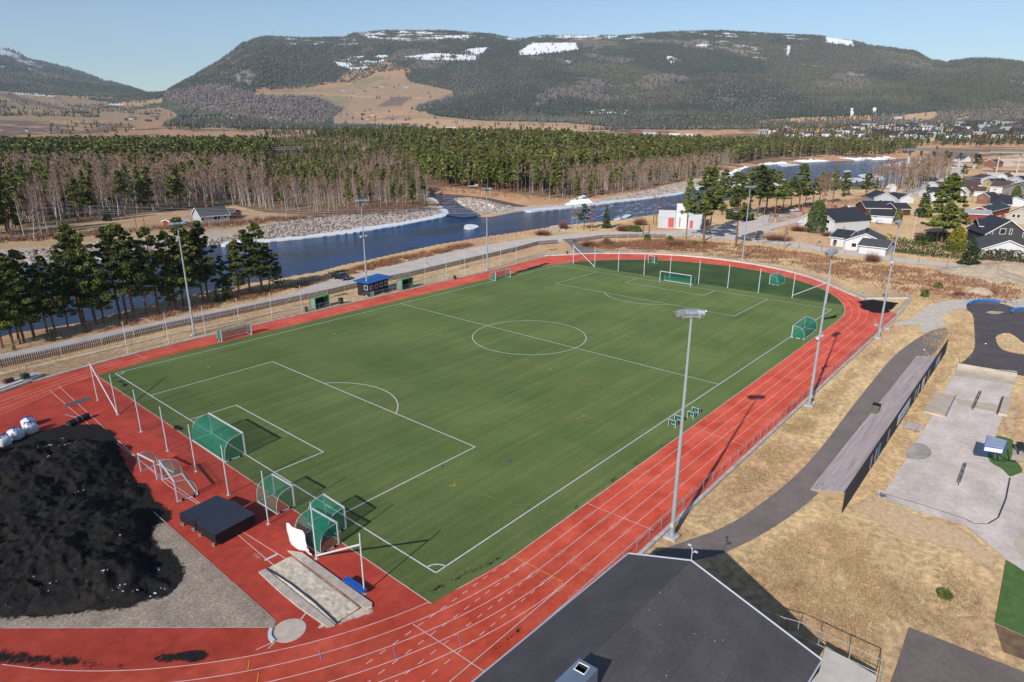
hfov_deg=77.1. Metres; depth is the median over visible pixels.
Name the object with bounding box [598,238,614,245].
shrub
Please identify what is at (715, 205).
pine tree
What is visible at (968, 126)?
house
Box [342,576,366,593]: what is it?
bench
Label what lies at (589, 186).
pine tree
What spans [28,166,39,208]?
pine tree
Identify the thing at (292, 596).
sand pit mat
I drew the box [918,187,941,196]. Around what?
house
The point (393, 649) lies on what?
violet lane mark
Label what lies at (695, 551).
antenna
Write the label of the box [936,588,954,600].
shrub
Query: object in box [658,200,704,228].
power building
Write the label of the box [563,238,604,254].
junction path
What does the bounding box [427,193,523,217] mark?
stream
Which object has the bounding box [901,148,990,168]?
road bridge
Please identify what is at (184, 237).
pine tree
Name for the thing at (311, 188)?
birch tree
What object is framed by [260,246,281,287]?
pine tree
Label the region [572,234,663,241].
paling fence
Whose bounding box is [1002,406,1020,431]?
bare sand
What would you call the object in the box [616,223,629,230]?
shrub
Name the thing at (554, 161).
pine tree
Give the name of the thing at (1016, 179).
house
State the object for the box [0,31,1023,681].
ground
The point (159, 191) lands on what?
birch tree
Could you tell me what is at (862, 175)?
shore ice
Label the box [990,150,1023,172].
road bridge
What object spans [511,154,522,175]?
pine tree
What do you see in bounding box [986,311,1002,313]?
pump track island
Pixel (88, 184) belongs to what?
pine tree
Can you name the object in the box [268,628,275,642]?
stop board
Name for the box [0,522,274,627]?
gravel yard
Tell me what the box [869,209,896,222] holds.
house
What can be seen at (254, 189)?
birch tree
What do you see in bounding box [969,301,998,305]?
berm
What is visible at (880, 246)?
house
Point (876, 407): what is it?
litter bin
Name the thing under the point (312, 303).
side window
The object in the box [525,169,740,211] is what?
shore ice
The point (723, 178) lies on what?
pine tree
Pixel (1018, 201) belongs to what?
house
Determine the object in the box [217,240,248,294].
pine tree
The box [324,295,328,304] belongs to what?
side window
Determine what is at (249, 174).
pine tree
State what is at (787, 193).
pine tree
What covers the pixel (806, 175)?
pine tree
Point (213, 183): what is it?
birch tree
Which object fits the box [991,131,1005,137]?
house
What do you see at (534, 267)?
crumb edge
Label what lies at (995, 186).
house
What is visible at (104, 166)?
pine tree
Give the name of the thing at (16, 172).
pine tree
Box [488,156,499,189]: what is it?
pine tree
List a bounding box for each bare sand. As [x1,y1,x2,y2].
[851,497,997,572]
[940,366,951,381]
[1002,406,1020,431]
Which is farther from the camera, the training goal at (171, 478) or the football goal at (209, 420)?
the football goal at (209, 420)
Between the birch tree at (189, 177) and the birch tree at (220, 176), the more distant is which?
the birch tree at (220, 176)
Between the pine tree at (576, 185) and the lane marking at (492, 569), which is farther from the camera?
the pine tree at (576, 185)
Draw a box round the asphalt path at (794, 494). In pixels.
[655,327,947,559]
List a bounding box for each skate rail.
[957,462,966,484]
[972,391,981,407]
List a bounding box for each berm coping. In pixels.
[968,299,999,303]
[1011,307,1023,311]
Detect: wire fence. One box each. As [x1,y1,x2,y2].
[2,275,317,348]
[671,233,1021,270]
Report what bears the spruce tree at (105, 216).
on the ground at (894, 553)
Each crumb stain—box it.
[0,650,120,666]
[154,650,208,662]
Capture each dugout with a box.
[310,294,329,308]
[397,277,412,289]
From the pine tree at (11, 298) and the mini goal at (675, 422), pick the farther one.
the pine tree at (11, 298)
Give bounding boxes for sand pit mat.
[259,569,334,627]
[288,550,371,607]
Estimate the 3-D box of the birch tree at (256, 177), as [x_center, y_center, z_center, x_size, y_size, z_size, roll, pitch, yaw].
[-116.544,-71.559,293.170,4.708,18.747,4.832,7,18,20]
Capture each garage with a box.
[962,209,992,220]
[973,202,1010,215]
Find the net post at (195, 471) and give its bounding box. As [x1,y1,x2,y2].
[188,424,197,472]
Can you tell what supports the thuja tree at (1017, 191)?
on the ground at (894, 553)
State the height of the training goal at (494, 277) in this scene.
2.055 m
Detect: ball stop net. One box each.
[91,365,314,552]
[574,246,827,301]
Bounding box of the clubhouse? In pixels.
[471,553,822,681]
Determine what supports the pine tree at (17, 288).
on the ground at (894, 553)
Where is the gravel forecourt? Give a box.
[681,210,800,234]
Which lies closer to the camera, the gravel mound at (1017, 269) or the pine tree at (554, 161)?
the gravel mound at (1017, 269)
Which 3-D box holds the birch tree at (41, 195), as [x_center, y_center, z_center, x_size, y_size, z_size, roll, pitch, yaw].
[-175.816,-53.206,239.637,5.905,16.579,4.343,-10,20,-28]
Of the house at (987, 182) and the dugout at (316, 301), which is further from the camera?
the house at (987, 182)
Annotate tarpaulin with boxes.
[286,523,312,555]
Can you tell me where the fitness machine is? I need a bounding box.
[1016,441,1023,454]
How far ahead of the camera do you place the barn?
642.28 m
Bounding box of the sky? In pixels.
[0,0,1023,91]
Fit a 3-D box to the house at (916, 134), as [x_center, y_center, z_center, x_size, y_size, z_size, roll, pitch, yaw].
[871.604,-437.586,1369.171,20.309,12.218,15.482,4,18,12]
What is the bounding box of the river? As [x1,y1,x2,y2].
[0,159,935,336]
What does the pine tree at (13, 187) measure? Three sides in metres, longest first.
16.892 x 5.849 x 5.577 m
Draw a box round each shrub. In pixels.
[534,228,551,235]
[558,220,568,228]
[579,239,597,246]
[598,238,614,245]
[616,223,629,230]
[624,225,634,231]
[631,225,641,231]
[632,215,649,224]
[643,233,650,239]
[665,239,687,246]
[762,232,793,240]
[788,223,806,231]
[820,230,833,236]
[862,250,883,261]
[920,289,928,296]
[933,282,942,288]
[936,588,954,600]
[952,287,965,295]
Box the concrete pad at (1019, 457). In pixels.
[1011,441,1023,461]
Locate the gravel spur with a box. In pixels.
[894,319,917,325]
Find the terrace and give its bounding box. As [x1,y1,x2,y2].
[763,610,884,681]
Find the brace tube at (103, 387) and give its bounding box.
[89,364,116,412]
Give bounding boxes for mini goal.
[668,418,677,427]
[674,414,680,420]
[687,410,695,418]
[692,406,700,414]
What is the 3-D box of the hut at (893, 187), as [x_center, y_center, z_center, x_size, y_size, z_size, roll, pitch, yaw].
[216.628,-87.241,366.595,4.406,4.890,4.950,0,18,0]
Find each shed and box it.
[161,219,172,227]
[726,210,756,220]
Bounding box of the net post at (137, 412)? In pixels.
[133,389,142,432]
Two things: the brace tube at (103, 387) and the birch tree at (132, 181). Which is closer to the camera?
the brace tube at (103, 387)
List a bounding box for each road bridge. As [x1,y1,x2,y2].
[273,147,305,155]
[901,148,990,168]
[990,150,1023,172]
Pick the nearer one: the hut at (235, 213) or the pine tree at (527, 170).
the hut at (235, 213)
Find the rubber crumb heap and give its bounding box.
[0,437,176,614]
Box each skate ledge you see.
[923,391,955,416]
[997,396,1011,416]
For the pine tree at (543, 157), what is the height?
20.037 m
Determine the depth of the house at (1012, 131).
1346.95 m
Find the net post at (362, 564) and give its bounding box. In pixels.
[359,533,366,594]
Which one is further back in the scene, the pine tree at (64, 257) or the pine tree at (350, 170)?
the pine tree at (350, 170)
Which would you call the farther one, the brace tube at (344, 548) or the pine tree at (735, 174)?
the pine tree at (735, 174)
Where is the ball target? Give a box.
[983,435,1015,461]
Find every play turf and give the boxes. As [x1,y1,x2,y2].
[988,436,1021,475]
[995,560,1023,634]
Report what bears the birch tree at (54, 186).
on the ground at (894, 553)
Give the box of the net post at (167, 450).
[159,406,169,451]
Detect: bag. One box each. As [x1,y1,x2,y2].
[0,432,11,446]
[7,425,24,440]
[20,415,35,425]
[22,420,38,433]
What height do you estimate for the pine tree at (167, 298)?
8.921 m
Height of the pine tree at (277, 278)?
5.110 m
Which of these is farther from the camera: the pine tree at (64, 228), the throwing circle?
the pine tree at (64, 228)
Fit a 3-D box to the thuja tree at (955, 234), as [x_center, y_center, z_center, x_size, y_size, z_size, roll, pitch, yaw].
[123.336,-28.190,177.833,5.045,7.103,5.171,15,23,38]
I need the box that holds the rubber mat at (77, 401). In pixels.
[63,397,91,406]
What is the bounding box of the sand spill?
[318,607,372,628]
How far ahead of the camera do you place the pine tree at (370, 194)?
307.56 m
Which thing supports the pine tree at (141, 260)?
on the ground at (894, 553)
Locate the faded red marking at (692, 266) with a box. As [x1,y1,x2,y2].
[640,261,765,285]
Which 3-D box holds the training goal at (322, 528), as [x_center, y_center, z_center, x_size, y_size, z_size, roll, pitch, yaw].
[-15.624,15.106,51.175,3.694,2.055,1.800,14,22,36]
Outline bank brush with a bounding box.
[0,169,735,242]
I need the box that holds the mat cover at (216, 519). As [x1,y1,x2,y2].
[179,495,255,546]
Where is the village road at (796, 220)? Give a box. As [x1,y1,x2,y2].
[758,163,963,230]
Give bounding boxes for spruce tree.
[102,202,111,220]
[601,205,610,227]
[914,185,931,215]
[955,237,982,264]
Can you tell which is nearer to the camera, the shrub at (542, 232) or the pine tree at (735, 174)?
the shrub at (542, 232)
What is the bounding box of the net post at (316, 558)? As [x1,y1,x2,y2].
[310,502,318,559]
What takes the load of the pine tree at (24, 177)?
on the ground at (894, 553)
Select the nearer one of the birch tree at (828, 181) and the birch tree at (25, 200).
the birch tree at (25, 200)
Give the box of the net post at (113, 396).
[109,374,119,414]
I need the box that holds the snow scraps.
[5,443,158,607]
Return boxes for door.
[668,218,673,226]
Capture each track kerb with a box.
[0,379,32,393]
[32,255,550,382]
[544,253,866,299]
[638,298,911,553]
[863,297,909,298]
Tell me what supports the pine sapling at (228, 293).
on the ground at (894, 553)
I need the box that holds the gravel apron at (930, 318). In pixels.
[915,298,1023,332]
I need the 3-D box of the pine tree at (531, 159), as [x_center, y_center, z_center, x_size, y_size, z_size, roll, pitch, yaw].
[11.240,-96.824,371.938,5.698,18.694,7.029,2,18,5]
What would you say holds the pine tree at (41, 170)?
on the ground at (894, 553)
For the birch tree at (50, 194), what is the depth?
233.24 m
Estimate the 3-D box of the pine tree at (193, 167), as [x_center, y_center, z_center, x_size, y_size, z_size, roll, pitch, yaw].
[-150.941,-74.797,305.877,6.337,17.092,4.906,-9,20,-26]
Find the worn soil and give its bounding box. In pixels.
[995,624,1023,659]
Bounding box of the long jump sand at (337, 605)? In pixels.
[268,556,361,623]
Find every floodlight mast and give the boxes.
[168,221,197,335]
[355,199,367,296]
[482,188,491,270]
[663,309,706,542]
[740,186,755,259]
[803,248,837,407]
[875,220,901,339]
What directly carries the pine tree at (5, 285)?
on the ground at (894, 553)
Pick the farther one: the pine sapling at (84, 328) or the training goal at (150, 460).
the pine sapling at (84, 328)
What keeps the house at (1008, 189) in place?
on the ground at (894, 553)
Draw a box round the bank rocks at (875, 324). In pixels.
[546,227,968,329]
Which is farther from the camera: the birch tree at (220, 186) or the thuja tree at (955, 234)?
the birch tree at (220, 186)
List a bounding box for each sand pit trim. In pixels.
[267,568,337,623]
[292,555,358,604]
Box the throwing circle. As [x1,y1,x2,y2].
[272,619,305,642]
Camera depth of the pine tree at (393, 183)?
293.51 m
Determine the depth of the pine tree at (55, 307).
100.11 m
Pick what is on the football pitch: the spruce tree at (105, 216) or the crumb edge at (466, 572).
the crumb edge at (466, 572)
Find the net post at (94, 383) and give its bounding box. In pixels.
[89,362,98,400]
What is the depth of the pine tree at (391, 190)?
291.86 m
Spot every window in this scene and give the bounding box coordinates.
[310,298,314,308]
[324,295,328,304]
[397,280,401,289]
[408,278,412,285]
[999,228,1005,233]
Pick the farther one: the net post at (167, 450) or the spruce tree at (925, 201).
the spruce tree at (925, 201)
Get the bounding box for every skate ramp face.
[954,371,1015,384]
[955,399,998,411]
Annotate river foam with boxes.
[441,171,821,218]
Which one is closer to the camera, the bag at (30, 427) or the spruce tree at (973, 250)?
the bag at (30, 427)
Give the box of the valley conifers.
[0,90,1023,145]
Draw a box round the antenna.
[688,543,697,559]
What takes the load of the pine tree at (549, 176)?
on the ground at (894, 553)
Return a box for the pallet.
[904,422,923,432]
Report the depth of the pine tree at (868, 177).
323.54 m
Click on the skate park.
(954, 440)
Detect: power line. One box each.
[14,207,575,214]
[30,205,593,212]
[30,208,587,215]
[62,204,582,209]
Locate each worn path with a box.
[0,252,557,374]
[603,245,665,252]
[799,261,1023,292]
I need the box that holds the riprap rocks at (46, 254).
[6,173,721,263]
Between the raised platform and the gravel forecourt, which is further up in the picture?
the gravel forecourt
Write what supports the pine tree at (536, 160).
on the ground at (894, 553)
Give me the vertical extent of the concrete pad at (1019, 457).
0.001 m
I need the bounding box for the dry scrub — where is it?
[12,197,1023,351]
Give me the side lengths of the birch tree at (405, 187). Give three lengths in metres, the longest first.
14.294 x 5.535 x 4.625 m
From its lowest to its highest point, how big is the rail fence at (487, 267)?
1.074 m
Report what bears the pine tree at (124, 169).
on the ground at (894, 553)
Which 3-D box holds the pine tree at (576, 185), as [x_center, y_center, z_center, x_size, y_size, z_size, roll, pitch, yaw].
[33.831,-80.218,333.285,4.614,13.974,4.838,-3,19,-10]
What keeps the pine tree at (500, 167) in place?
on the ground at (894, 553)
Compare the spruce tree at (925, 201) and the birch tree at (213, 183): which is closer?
the spruce tree at (925, 201)
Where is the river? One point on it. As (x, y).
(303, 256)
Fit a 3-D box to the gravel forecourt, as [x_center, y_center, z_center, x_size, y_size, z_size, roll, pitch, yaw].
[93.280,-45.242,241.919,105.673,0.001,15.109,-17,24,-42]
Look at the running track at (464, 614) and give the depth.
50.78 m
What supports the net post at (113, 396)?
on the jumping apron at (237, 562)
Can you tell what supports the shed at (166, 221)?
on the ground at (894, 553)
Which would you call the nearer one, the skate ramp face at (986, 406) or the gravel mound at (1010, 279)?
the skate ramp face at (986, 406)
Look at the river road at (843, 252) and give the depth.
183.47 m
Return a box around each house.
[191,204,230,222]
[758,129,768,134]
[772,132,783,136]
[802,131,812,136]
[803,205,872,232]
[821,132,830,135]
[829,228,857,246]
[840,128,849,133]
[843,228,887,250]
[853,131,865,136]
[854,201,894,213]
[857,238,894,255]
[865,189,896,201]
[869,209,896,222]
[884,131,897,136]
[887,203,912,214]
[890,192,914,202]
[894,125,903,129]
[905,131,918,136]
[915,133,926,136]
[916,177,937,185]
[917,121,927,125]
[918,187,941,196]
[920,125,931,130]
[928,181,944,186]
[929,129,940,132]
[929,190,954,200]
[951,182,978,188]
[953,155,970,161]
[957,132,970,137]
[960,124,971,128]
[960,188,965,195]
[961,180,981,186]
[962,129,973,131]
[963,186,973,196]
[966,214,1023,245]
[966,234,1023,258]
[970,173,998,185]
[972,186,986,195]
[972,218,987,227]
[973,132,986,137]
[976,192,998,204]
[978,124,989,127]
[982,178,1006,190]
[988,197,1012,210]
[989,179,1014,192]
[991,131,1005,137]
[997,173,1013,179]
[998,193,1023,206]
[1002,182,1023,195]
[1005,206,1023,223]
[1009,176,1023,182]
[1010,128,1023,134]
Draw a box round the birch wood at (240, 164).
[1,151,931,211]
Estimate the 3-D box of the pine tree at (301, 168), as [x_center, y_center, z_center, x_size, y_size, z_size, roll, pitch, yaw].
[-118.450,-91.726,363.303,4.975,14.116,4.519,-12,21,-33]
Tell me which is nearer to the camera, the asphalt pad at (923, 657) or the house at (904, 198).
the asphalt pad at (923, 657)
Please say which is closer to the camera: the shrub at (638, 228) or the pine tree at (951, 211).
the pine tree at (951, 211)
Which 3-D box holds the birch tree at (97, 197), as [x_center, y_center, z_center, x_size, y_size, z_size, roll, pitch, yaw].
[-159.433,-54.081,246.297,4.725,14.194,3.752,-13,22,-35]
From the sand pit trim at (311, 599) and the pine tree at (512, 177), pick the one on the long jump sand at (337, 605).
the sand pit trim at (311, 599)
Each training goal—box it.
[137,451,173,479]
[158,459,197,501]
[217,323,251,341]
[256,473,295,514]
[295,508,339,553]
[307,493,346,537]
[490,268,510,280]
[648,255,657,263]
[769,273,784,284]
[791,316,816,339]
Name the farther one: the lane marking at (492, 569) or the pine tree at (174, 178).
the pine tree at (174, 178)
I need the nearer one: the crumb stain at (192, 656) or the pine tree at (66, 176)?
the crumb stain at (192, 656)
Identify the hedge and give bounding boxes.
[882,233,970,259]
[914,231,956,243]
[978,248,1023,262]
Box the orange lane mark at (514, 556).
[41,376,561,681]
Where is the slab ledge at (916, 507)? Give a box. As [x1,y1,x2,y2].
[877,490,966,523]
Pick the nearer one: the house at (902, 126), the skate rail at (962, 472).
the skate rail at (962, 472)
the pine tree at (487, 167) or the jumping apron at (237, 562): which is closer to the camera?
the jumping apron at (237, 562)
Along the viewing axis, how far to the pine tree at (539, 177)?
334.79 m
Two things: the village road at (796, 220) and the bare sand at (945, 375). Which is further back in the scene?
the village road at (796, 220)
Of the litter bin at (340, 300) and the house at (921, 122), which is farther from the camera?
the house at (921, 122)
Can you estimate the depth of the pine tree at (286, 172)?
343.57 m
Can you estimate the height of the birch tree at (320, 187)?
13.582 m
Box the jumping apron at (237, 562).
[0,377,426,670]
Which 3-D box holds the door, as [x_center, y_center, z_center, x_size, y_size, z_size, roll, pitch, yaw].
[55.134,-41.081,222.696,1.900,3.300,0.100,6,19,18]
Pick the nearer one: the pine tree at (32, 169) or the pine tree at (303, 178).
the pine tree at (32, 169)
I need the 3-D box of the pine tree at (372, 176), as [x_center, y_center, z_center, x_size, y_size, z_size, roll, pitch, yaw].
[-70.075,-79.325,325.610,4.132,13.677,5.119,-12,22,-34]
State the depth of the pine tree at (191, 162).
343.67 m
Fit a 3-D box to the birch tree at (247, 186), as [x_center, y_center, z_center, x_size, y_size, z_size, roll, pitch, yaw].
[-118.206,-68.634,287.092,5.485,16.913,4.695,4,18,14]
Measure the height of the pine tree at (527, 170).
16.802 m
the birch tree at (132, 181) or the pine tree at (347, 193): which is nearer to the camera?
the birch tree at (132, 181)
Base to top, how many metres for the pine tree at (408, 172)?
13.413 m
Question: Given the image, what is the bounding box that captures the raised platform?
[0,372,43,389]
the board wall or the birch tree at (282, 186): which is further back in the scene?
the birch tree at (282, 186)
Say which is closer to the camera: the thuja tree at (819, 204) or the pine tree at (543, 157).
the thuja tree at (819, 204)
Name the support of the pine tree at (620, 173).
on the ground at (894, 553)
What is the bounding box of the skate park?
[879,369,1023,570]
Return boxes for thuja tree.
[806,200,826,232]
[894,208,902,220]
[946,226,967,252]
[1011,185,1020,195]
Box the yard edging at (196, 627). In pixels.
[90,511,275,627]
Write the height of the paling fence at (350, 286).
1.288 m
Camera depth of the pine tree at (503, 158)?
376.54 m
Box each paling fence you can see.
[0,239,557,367]
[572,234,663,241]
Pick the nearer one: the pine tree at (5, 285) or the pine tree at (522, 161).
the pine tree at (5, 285)
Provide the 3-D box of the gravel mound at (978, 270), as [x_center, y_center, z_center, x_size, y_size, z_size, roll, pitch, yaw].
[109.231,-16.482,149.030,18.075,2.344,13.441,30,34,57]
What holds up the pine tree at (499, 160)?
on the ground at (894, 553)
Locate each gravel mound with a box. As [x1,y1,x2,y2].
[932,265,1023,279]
[960,276,1023,284]
[965,286,994,295]
[978,261,1023,274]
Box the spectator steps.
[810,355,936,499]
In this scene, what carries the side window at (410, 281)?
in the dugout at (402, 283)
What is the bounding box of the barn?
[983,159,1003,166]
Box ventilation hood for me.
[555,658,597,681]
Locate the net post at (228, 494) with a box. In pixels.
[220,445,230,495]
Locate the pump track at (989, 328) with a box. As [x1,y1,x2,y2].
[961,303,1023,375]
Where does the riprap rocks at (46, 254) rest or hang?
on the ground at (894, 553)
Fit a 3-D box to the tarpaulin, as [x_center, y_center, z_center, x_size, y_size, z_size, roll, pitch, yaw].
[-16.637,15.463,49.980,2.773,2.016,0.301,11,21,31]
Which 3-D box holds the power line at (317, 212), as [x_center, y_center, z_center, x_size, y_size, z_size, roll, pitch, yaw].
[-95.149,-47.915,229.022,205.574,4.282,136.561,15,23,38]
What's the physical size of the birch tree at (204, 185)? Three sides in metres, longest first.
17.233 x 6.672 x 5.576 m
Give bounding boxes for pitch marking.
[115,265,831,572]
[455,361,677,505]
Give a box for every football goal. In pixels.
[191,413,245,461]
[659,271,694,286]
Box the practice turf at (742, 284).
[571,260,841,304]
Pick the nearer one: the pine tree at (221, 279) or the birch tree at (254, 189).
the pine tree at (221, 279)
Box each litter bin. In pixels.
[338,297,343,303]
[871,402,881,413]
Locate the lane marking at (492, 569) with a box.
[0,257,908,681]
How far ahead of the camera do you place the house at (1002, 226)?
186.17 m
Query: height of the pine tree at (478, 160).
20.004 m
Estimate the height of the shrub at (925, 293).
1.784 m
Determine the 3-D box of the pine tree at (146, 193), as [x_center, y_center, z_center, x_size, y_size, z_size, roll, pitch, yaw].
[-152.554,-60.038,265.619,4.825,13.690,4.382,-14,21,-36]
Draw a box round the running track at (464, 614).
[0,254,896,681]
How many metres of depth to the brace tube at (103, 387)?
75.97 m
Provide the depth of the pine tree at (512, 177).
353.76 m
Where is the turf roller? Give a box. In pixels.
[65,413,89,426]
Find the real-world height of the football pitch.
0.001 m
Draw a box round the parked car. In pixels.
[332,272,350,280]
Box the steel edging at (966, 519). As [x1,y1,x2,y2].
[880,478,1010,523]
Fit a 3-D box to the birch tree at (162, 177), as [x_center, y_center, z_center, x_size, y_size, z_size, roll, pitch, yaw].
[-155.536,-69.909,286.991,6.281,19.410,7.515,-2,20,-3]
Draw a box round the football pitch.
[98,260,844,602]
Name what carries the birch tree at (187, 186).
on the ground at (894, 553)
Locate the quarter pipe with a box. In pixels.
[955,362,1017,380]
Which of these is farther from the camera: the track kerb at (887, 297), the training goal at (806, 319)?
the track kerb at (887, 297)
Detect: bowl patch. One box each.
[906,443,931,458]
[1015,532,1023,557]
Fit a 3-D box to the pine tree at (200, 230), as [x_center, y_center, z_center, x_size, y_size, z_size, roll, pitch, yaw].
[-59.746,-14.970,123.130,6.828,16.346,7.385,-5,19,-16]
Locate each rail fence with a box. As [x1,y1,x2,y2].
[29,301,330,376]
[362,252,544,296]
[561,249,908,298]
[578,296,909,592]
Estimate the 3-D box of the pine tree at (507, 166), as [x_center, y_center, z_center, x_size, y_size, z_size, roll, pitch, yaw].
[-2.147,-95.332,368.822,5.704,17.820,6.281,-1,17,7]
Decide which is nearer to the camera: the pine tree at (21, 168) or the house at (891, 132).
the pine tree at (21, 168)
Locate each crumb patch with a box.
[0,424,185,620]
[858,299,897,312]
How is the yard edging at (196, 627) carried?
on the gravel yard at (205, 593)
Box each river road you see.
[0,226,777,362]
[707,231,972,266]
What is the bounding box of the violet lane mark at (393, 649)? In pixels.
[319,634,460,660]
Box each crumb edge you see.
[432,557,499,590]
[517,263,547,272]
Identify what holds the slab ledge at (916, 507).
on the skate park
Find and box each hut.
[227,208,241,217]
[885,184,896,191]
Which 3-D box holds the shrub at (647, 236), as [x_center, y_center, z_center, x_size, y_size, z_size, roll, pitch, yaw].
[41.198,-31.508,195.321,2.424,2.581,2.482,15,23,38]
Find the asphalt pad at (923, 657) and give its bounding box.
[891,627,1023,681]
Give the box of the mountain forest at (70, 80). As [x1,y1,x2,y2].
[0,29,1023,129]
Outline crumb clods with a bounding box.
[0,438,181,614]
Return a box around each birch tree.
[4,181,13,233]
[11,190,26,237]
[19,183,32,226]
[20,187,30,220]
[25,180,38,231]
[26,187,39,238]
[26,191,39,232]
[30,171,43,214]
[32,194,42,234]
[33,180,44,222]
[35,177,47,220]
[37,194,48,233]
[43,172,57,223]
[45,179,57,220]
[47,173,64,220]
[53,171,64,217]
[53,178,63,217]
[59,172,70,217]
[66,172,83,220]
[90,167,107,208]
[90,172,99,214]
[90,183,102,217]
[95,169,103,200]
[96,177,105,204]
[99,173,109,209]
[105,172,114,212]
[109,174,120,215]
[122,170,130,214]
[129,175,139,213]
[141,173,154,210]
[147,172,156,208]
[150,167,162,207]
[153,179,162,207]
[154,176,163,210]
[158,165,167,202]
[161,177,169,209]
[181,166,194,207]
[182,171,190,205]
[186,170,194,207]
[190,169,198,205]
[197,167,208,203]
[197,175,205,203]
[202,170,207,200]
[206,172,215,205]
[211,170,217,202]
[213,165,224,204]
[214,174,220,204]
[216,172,222,203]
[218,166,226,203]
[225,166,235,202]
[225,172,233,204]
[231,163,241,200]
[233,169,241,203]
[237,176,243,205]
[241,165,250,203]
[241,176,248,205]
[242,171,250,205]
[249,170,255,204]
[252,163,259,204]
[252,177,259,207]
[254,171,266,208]
[259,169,267,202]
[279,180,286,211]
[292,179,299,209]
[309,186,313,211]
[318,177,323,203]
[327,184,330,210]
[377,185,383,206]
[403,177,408,203]
[784,226,789,248]
[813,170,842,206]
[872,168,878,190]
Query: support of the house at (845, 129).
on the ground at (894, 553)
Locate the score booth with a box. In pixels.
[353,273,392,296]
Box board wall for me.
[841,340,947,512]
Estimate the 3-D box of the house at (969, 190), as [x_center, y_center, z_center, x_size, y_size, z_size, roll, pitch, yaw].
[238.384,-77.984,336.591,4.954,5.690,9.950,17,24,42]
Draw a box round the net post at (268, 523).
[261,471,270,524]
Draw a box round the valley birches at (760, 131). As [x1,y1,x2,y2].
[6,92,1022,145]
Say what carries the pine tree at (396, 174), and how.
on the ground at (894, 553)
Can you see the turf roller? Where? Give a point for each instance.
(76, 420)
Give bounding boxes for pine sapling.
[49,328,55,341]
[83,322,88,332]
[122,314,127,324]
[213,287,220,301]
[221,285,228,299]
[225,282,233,299]
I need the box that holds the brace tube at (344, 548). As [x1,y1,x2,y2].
[315,544,359,556]
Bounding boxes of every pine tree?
[0,176,11,236]
[0,190,13,234]
[0,253,37,342]
[0,256,29,343]
[0,256,43,342]
[0,284,14,348]
[0,287,15,300]
[1,176,18,228]
[5,162,13,177]
[5,168,18,212]
[6,181,24,231]
[7,249,51,337]
[8,173,23,208]
[13,166,28,213]
[15,165,29,211]
[18,171,38,218]
[19,265,60,336]
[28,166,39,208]
[28,255,68,335]
[34,165,49,211]
[38,168,50,205]
[39,170,56,217]
[48,233,94,325]
[49,222,102,321]
[51,270,77,327]
[53,173,65,206]
[62,174,75,216]
[64,232,112,323]
[65,178,83,222]
[70,188,82,220]
[76,170,93,217]
[81,160,86,169]
[83,255,112,323]
[84,176,98,216]
[85,163,98,192]
[88,226,137,318]
[92,224,142,318]
[102,163,109,189]
[105,224,155,317]
[107,174,120,211]
[112,170,129,214]
[120,165,134,209]
[123,239,162,315]
[128,165,149,211]
[133,226,176,312]
[138,180,149,211]
[139,165,153,210]
[154,230,188,308]
[156,169,164,199]
[157,267,176,308]
[160,235,193,306]
[164,176,177,209]
[165,217,203,304]
[170,168,184,207]
[178,161,188,198]
[179,165,188,201]
[180,230,215,302]
[186,220,217,301]
[187,160,194,165]
[188,165,201,201]
[204,159,214,193]
[210,255,232,289]
[217,166,228,199]
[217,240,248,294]
[223,168,230,198]
[227,229,268,294]
[239,222,278,291]
[245,166,255,202]
[250,158,258,177]
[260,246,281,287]
[270,266,284,285]
[275,179,285,207]
[285,170,291,186]
[294,170,300,187]
[298,166,303,190]
[301,173,308,195]
[331,168,339,190]
[342,178,353,208]
[348,168,353,185]
[355,175,365,206]
[367,181,374,197]
[371,171,376,197]
[380,168,385,194]
[389,185,394,201]
[392,181,397,202]
[393,168,398,182]
[397,184,403,205]
[406,166,411,183]
[406,183,413,205]
[407,176,416,203]
[417,176,425,201]
[473,154,482,188]
[476,161,485,189]
[482,159,492,187]
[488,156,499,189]
[493,156,502,189]
[498,166,505,190]
[498,168,507,192]
[501,156,506,171]
[505,159,512,190]
[509,159,514,188]
[509,164,518,192]
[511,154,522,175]
[518,159,524,179]
[522,161,529,190]
[526,157,534,189]
[529,159,537,191]
[532,162,542,193]
[534,168,543,195]
[538,154,544,188]
[544,159,552,188]
[546,162,555,193]
[549,159,556,193]
[552,162,563,196]
[573,173,580,199]
[577,203,590,229]
[587,178,592,195]
[591,174,597,194]
[618,167,624,190]
[681,175,695,237]
[686,166,727,240]
[703,168,723,232]
[717,169,732,214]
[723,171,748,209]
[725,173,754,246]
[745,164,775,216]
[745,168,760,205]
[761,168,783,213]
[766,170,787,216]
[779,179,791,209]
[788,176,801,209]
[790,163,813,207]
[801,178,813,205]
[811,178,821,203]
[817,172,828,199]
[825,170,843,203]
[840,172,853,195]
[856,173,877,196]
[918,172,971,242]
[960,164,968,178]
[973,154,982,166]
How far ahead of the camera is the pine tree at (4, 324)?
96.35 m
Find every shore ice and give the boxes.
[236,208,448,242]
[428,197,443,208]
[464,224,478,229]
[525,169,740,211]
[777,164,799,165]
[843,178,865,181]
[858,174,882,179]

